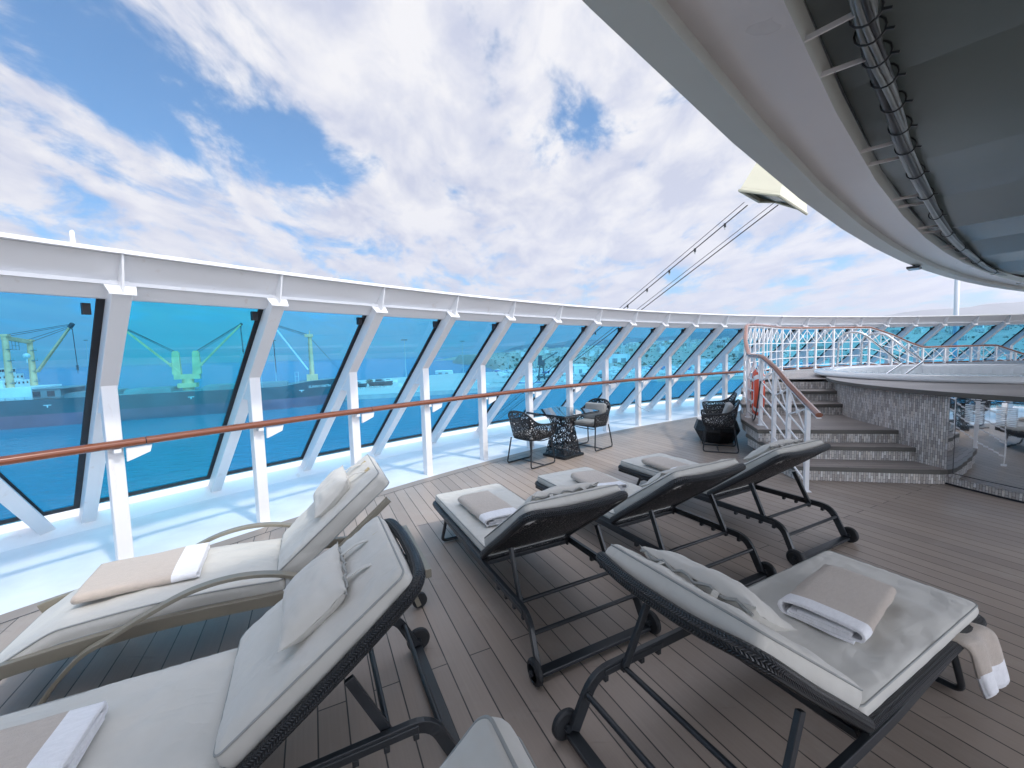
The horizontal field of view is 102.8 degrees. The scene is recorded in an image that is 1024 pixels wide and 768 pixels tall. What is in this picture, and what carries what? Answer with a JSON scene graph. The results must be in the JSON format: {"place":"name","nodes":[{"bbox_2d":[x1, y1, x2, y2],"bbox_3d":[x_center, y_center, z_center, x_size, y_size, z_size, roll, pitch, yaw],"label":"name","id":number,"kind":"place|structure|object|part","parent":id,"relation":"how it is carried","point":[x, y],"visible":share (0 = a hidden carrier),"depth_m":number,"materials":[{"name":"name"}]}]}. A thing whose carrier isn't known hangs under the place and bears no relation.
{"place":"outdoors","nodes":[
{"label":"outdoors","id":0,"kind":"place"},
{"bbox_2d":[0,403,740,614],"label":"deck margin","id":1,"kind":"object","parent":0,"point":[37,572],"visible":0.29,"depth_m":4.39,"materials":[{"name":"white paint"}]},
{"bbox_2d":[0,394,741,552],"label":"deck sill","id":2,"kind":"structure","parent":1,"relation":"on","point":[21,534],"depth_m":5.30,"materials":[{"name":"white paint"}]},
{"bbox_2d":[0,232,1023,560],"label":"windscreen","id":3,"kind":"object","parent":2,"relation":"on","point":[114,282],"visible":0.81,"depth_m":4.54,"materials":[{"name":"white paint"}]},
{"bbox_2d":[69,230,74,242],"bbox_3d":[-2.988,-0.977,2.780,0.030,0.141,0.030,-2,4,0],"label":"mast stub","id":4,"kind":"object","parent":3,"relation":"on","point":[72,235],"visible":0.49,"depth_m":2.77,"materials":[{"name":"white paint"}]},
{"bbox_2d":[0,359,1023,465],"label":"handrail","id":5,"kind":"object","parent":3,"relation":"attached to","point":[134,452],"visible":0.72,"depth_m":4.28,"materials":[{"name":"brown wood"}]},
{"bbox_2d":[952,279,959,359],"bbox_3d":[16.192,-2.349,14.900,0.320,5.403,0.320,-2,4,0],"label":"mast","id":6,"kind":"object","parent":2,"relation":"on","point":[956,298],"depth_m":14.83,"materials":[{"name":"white metal"}]},
{"bbox_2d":[0,355,742,525],"bbox_3d":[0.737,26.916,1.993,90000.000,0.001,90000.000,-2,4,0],"label":"sea","id":7,"kind":"structure","parent":0,"point":[46,485],"depth_m":169.76,"materials":[{"name":"liquid"}]},
{"bbox_2d":[0,323,344,429],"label":"cargo ship","id":8,"kind":"object","parent":7,"relation":"on","point":[28,403],"visible":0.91,"depth_m":200.75,"materials":[{"name":"blue metal"}]},
{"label":"deckhouse windows","id":9,"kind":"part","parent":8,"relation":"part of","materials":[{"name":"glass"}]},
{"bbox_2d":[519,350,541,382],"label":"workboat","id":10,"kind":"object","parent":7,"relation":"on","point":[534,380],"visible":0.23,"depth_m":336.65,"materials":[{"name":"metal"}]},
{"bbox_2d":[346,372,578,395],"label":"quay ground","id":11,"kind":"structure","parent":0,"point":[440,382],"depth_m":344.83,"materials":[{"name":"concrete"}]},
{"bbox_2d":[357,382,366,388],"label":"old boat","id":12,"kind":"object","parent":11,"relation":"on","point":[362,385],"visible":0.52,"depth_m":324.45,"materials":[{"name":"metal"}]},
{"bbox_2d":[369,379,392,387],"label":"old boat","id":13,"kind":"object","parent":11,"relation":"on","point":[380,382],"visible":0.98,"depth_m":333.97,"materials":[{"name":"metal"}]},
{"bbox_2d":[385,378,397,384],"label":"motor yacht","id":14,"kind":"object","parent":11,"relation":"on","point":[390,379],"visible":0.49,"depth_m":351.66,"materials":[{"name":"metal"}]},
{"bbox_2d":[435,370,452,373],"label":"shed","id":15,"kind":"structure","parent":11,"relation":"on","point":[443,371],"depth_m":543.91,"materials":[{"name":"white"}]},
{"bbox_2d":[345,381,579,399],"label":"quay wall","id":16,"kind":"structure","parent":11,"relation":"on","point":[394,395],"depth_m":283.64,"materials":[{"name":"grey paint"}]},
{"bbox_2d":[500,372,508,377],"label":"yacht","id":17,"kind":"object","parent":11,"relation":"on","point":[504,375],"visible":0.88,"depth_m":417.40,"materials":[{"name":"metal"}]},
{"bbox_2d":[538,352,557,379],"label":"harbour crane","id":18,"kind":"object","parent":11,"relation":"on","point":[541,361],"visible":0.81,"depth_m":369.80,"materials":[{"name":"metal"}]},
{"bbox_2d":[434,352,508,360],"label":"headland terrain","id":19,"kind":"structure","parent":0,"point":[452,358],"depth_m":2395.89,"materials":[{"name":"teal"}]},
{"bbox_2d":[0,412,1023,767],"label":"deck","id":20,"kind":"structure","parent":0,"point":[966,544],"depth_m":2.41,"materials":[{"name":"brown wood"}]},
{"bbox_2d":[0,454,431,704],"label":"curved lounger","id":21,"kind":"object","parent":20,"relation":"on","point":[238,578],"visible":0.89,"depth_m":2.30,"materials":[{"name":"beige fabric"}]},
{"bbox_2d":[70,542,209,604],"bbox_3d":[-2.128,1.087,2.397,0.532,0.053,0.435,-4,5,-29],"label":"towel","id":22,"kind":"object","parent":21,"relation":"on","point":[110,579],"visible":1,"depth_m":2.32,"materials":[{"name":"beige fabric"}]},
{"bbox_2d":[0,516,459,767],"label":"sun lounger","id":23,"kind":"object","parent":20,"relation":"on","point":[265,688],"visible":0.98,"depth_m":1.53,"materials":[{"name":"fabric"}]},
{"bbox_2d":[0,701,107,767],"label":"towel","id":24,"kind":"object","parent":23,"relation":"on","point":[62,740],"visible":1,"depth_m":1.37,"materials":[{"name":"beige fabric"}]},
{"bbox_2d":[0,418,696,623],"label":"deck seam","id":25,"kind":"object","parent":20,"relation":"on","point":[378,496],"visible":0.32,"depth_m":5.26,"materials":[{"name":"black rubber"}]},
{"bbox_2d":[0,411,739,622],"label":"deck border","id":26,"kind":"object","parent":20,"relation":"on","point":[19,612],"visible":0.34,"depth_m":5.22,"materials":[{"name":"white metal"}]},
{"bbox_2d":[439,715,536,767],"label":"curved lounger","id":27,"kind":"object","parent":20,"relation":"on","point":[486,741],"visible":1,"depth_m":0.80,"materials":[{"name":"grey fabric"}]},
{"bbox_2d":[507,410,556,468],"bbox_3d":[0.287,0.803,6.312,0.584,0.850,0.614,-5,6,-42],"label":"armchair","id":28,"kind":"object","parent":20,"relation":"on","point":[523,430],"visible":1,"depth_m":6.13,"materials":[{"name":"black wicker"}]},
{"bbox_2d":[433,482,660,687],"bbox_3d":[0.018,1.031,3.155,0.880,0.878,2.150,-4,5,-26],"label":"sun lounger","id":29,"kind":"object","parent":20,"relation":"on","point":[554,516],"visible":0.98,"depth_m":2.47,"materials":[{"name":"black fabric"}]},
{"bbox_2d":[458,490,516,526],"bbox_3d":[-0.203,1.025,3.425,0.329,0.063,0.614,-4,5,-28],"label":"towel","id":30,"kind":"object","parent":29,"relation":"on","point":[487,508],"visible":0.96,"depth_m":3.34,"materials":[{"name":"beige fabric"}]},
{"bbox_2d":[526,406,598,459],"bbox_3d":[0.843,0.812,6.760,0.872,0.738,0.872,-5,6,-42],"label":"dining table","id":31,"kind":"object","parent":20,"relation":"on","point":[561,413],"visible":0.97,"depth_m":6.65,"materials":[{"name":"black"}]},
{"bbox_2d":[569,398,612,450],"bbox_3d":[1.410,0.702,7.269,0.584,0.850,0.614,-6,6,-43],"label":"armchair","id":32,"kind":"object","parent":20,"relation":"on","point":[598,419],"visible":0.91,"depth_m":7.20,"materials":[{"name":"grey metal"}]},
{"bbox_2d":[535,458,776,586],"bbox_3d":[1.035,0.965,3.673,0.880,0.878,2.150,-4,5,-27],"label":"sun lounger","id":33,"kind":"object","parent":20,"relation":"on","point":[663,493],"visible":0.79,"depth_m":3.05,"materials":[{"name":"fabric"}]},
{"bbox_2d":[571,470,626,490],"bbox_3d":[0.839,0.952,4.022,0.334,0.064,0.535,-3,4,-19],"label":"towel","id":34,"kind":"object","parent":33,"relation":"on","point":[592,476],"visible":0.74,"depth_m":4.01,"materials":[{"name":"beige fabric"}]},
{"bbox_2d":[694,416,739,443],"bbox_3d":[3.754,0.836,7.510,0.776,0.420,0.738,-2,4,0],"label":"drum table","id":35,"kind":"object","parent":20,"relation":"on","point":[720,436],"visible":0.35,"depth_m":7.25,"materials":[{"name":"black"}]},
{"bbox_2d":[702,392,736,413],"bbox_3d":[4.024,0.581,7.930,0.584,0.850,0.614,0,5,22],"label":"armchair","id":36,"kind":"object","parent":20,"relation":"on","point":[720,404],"visible":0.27,"depth_m":8.01,"materials":[{"name":"black wicker"}]},
{"bbox_2d":[701,399,739,453],"bbox_3d":[3.486,0.676,6.853,0.584,0.850,0.614,0,5,24],"label":"armchair","id":37,"kind":"object","parent":20,"relation":"on","point":[726,420],"visible":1,"depth_m":6.65,"materials":[{"name":"black wicker"}]},
{"bbox_2d":[618,439,858,565],"bbox_3d":[2.081,0.896,4.210,0.880,0.878,2.150,-4,5,-27],"label":"sun lounger","id":38,"kind":"object","parent":20,"relation":"on","point":[766,461],"visible":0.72,"depth_m":3.53,"materials":[{"name":"fabric"}]},
{"bbox_2d":[641,456,688,470],"bbox_3d":[1.733,0.892,4.499,0.323,0.064,0.566,-3,5,-22],"label":"towel","id":39,"kind":"object","parent":38,"relation":"on","point":[662,463],"visible":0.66,"depth_m":4.53,"materials":[{"name":"beige fabric"}]},
{"bbox_2d":[552,544,986,767],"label":"sun lounger","id":40,"kind":"object","parent":20,"relation":"on","point":[871,690],"visible":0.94,"depth_m":1.63,"materials":[{"name":"fabric"}]},
{"bbox_2d":[777,564,896,644],"bbox_3d":[1.633,1.071,2.038,0.564,0.077,0.339,-5,5,-36],"label":"towel","id":41,"kind":"object","parent":40,"relation":"on","point":[848,606],"visible":1,"depth_m":1.97,"materials":[{"name":"beige fabric"}]},
{"bbox_2d":[951,622,1009,698],"bbox_3d":[2.175,1.313,1.986,0.321,0.267,0.270,-4,5,-28],"label":"towel","id":42,"kind":"object","parent":40,"relation":"hanging from","point":[980,644],"visible":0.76,"depth_m":1.91,"materials":[{"name":"beige fabric"}]},
{"bbox_2d":[740,360,1023,503],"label":"tiled platform","id":43,"kind":"structure","parent":20,"relation":"on","point":[968,436],"depth_m":5.15,"materials":[{"name":"tile"}]},
{"bbox_2d":[742,324,1023,492],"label":"stair railing","id":44,"kind":"object","parent":43,"relation":"on","point":[775,371],"visible":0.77,"depth_m":8.49,"materials":[{"name":"white metal"}]},
{"bbox_2d":[751,369,764,420],"bbox_3d":[3.830,0.173,6.366,0.146,0.818,0.894,1,5,27],"label":"lifebuoy","id":45,"kind":"object","parent":44,"relation":"hanging from","point":[756,383],"visible":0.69,"depth_m":6.13,"materials":[{"name":"orange plastic"}]},
{"bbox_2d":[813,364,1023,383],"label":"hot tub","id":46,"kind":"object","parent":43,"relation":"in","point":[985,373],"visible":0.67,"depth_m":7.97,"materials":[{"name":"white plastic"}]},
{"bbox_2d":[836,331,902,372],"bbox_3d":[8.011,-0.669,8.896,0.882,1.028,1.490,-1,4,8],"label":"grab rail","id":47,"kind":"object","parent":46,"relation":"attached to","point":[876,344],"visible":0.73,"depth_m":9.17,"materials":[{"name":"metal"}]},
{"bbox_2d":[859,332,923,373],"bbox_3d":[8.600,-0.666,9.033,0.805,1.008,1.718,0,4,17],"label":"grab rail","id":48,"kind":"object","parent":46,"relation":"attached to","point":[899,344],"visible":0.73,"depth_m":9.30,"materials":[{"name":"metal"}]},
{"bbox_2d":[0,0,1023,367],"label":"sky","id":49,"kind":"structure","parent":0,"point":[509,149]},
{"bbox_2d":[542,331,806,348],"bbox_3d":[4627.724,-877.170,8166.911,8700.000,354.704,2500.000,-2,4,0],"label":"hill terrain","id":50,"kind":"structure","parent":0,"point":[726,335],"depth_m":7872.56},
{"bbox_2d":[453,324,1023,382],"bbox_3d":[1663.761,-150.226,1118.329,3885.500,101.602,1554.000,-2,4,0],"label":"hillside terrain","id":51,"kind":"structure","parent":0,"point":[1000,335],"depth_m":821.69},
{"bbox_2d":[554,350,564,356],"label":"apartment block","id":52,"kind":"structure","parent":51,"relation":"on","point":[560,353],"depth_m":889.68,"materials":[{"name":"white paint"}]},
{"bbox_2d":[573,364,586,372],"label":"shed","id":53,"kind":"structure","parent":51,"relation":"on","point":[579,368],"depth_m":461.69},
{"bbox_2d":[579,351,585,356],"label":"apartment block","id":54,"kind":"structure","parent":51,"relation":"on","point":[582,353],"depth_m":862.03,"materials":[{"name":"white paint"}]},
{"bbox_2d":[596,354,629,362],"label":"shed","id":55,"kind":"structure","parent":51,"relation":"on","point":[621,358],"depth_m":648.60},
{"bbox_2d":[617,349,624,353],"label":"town house","id":56,"kind":"structure","parent":51,"relation":"on","point":[621,351],"depth_m":892.47,"materials":[{"name":"white paint"}]},
{"bbox_2d":[684,336,689,346],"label":"apartment block","id":57,"kind":"structure","parent":51,"relation":"on","point":[687,341],"depth_m":988.92,"materials":[{"name":"white paint"}]},
{"bbox_2d":[700,359,712,363],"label":"shed","id":58,"kind":"structure","parent":51,"relation":"on","point":[705,361],"depth_m":593.69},
{"bbox_2d":[713,342,722,347],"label":"apartment block","id":59,"kind":"structure","parent":51,"relation":"on","point":[715,344],"depth_m":951.97,"materials":[{"name":"white paint"}]},
{"bbox_2d":[738,352,768,358],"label":"shed","id":60,"kind":"structure","parent":51,"relation":"on","point":[740,355],"depth_m":637.87,"materials":[{"name":"white"}]},
{"bbox_2d":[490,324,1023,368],"bbox_3d":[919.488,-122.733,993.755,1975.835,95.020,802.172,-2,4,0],"label":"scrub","id":61,"kind":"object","parent":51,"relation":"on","point":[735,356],"visible":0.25,"depth_m":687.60,"materials":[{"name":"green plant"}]},
{"bbox_2d":[509,325,1023,355],"bbox_3d":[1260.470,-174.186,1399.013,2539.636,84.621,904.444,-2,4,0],"label":"town houses","id":62,"kind":"structure","parent":51,"relation":"on","point":[888,329],"depth_m":1018.54,"materials":[{"name":"white paint"}]},
{"bbox_2d":[958,335,966,340],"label":"town house","id":63,"kind":"structure","parent":51,"relation":"on","point":[963,338],"depth_m":837.03,"materials":[{"name":"white paint"}]},
{"bbox_2d":[493,357,1017,382],"bbox_3d":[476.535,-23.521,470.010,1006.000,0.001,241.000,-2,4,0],"label":"boatyard ground","id":64,"kind":"structure","parent":0,"point":[497,379],"depth_m":405.40,"materials":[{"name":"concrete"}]},
{"bbox_2d":[503,301,1023,351],"bbox_3d":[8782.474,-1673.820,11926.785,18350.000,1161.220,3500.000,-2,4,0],"label":"mountain terrain","id":65,"kind":"structure","parent":0,"point":[1006,308],"depth_m":11209.35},
{"bbox_2d":[582,0,1023,291],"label":"roof overhang","id":66,"kind":"object","parent":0,"point":[894,129],"visible":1,"depth_m":2.33,"materials":[{"name":"paint"}]},
{"bbox_2d":[497,203,747,415],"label":"string lights","id":67,"kind":"object","parent":66,"relation":"hanging from","point":[668,271],"visible":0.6,"depth_m":7.67,"materials":[{"name":"black metal"}]},
{"bbox_2d":[738,163,807,214],"bbox_3d":[4.272,-3.316,6.547,1.310,1.316,0.755,-5,6,-42],"label":"vent hood","id":68,"kind":"object","parent":66,"relation":"attached to","point":[760,185],"visible":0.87,"depth_m":6.36,"materials":[{"name":"beige metal"}]},
{"bbox_2d":[493,202,777,423],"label":"stay wires","id":69,"kind":"object","parent":68,"relation":"attached to","point":[674,284],"visible":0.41,"depth_m":7.80,"materials":[{"name":"grey metal"}]},
{"bbox_2d":[906,265,921,270],"bbox_3d":[6.699,-1.958,6.808,0.300,0.097,0.160,-5,6,-40],"label":"floodlight","id":70,"kind":"object","parent":66,"relation":"attached to","point":[914,267],"visible":0.97,"depth_m":6.74,"materials":[{"name":"grey metal"}]}
]}

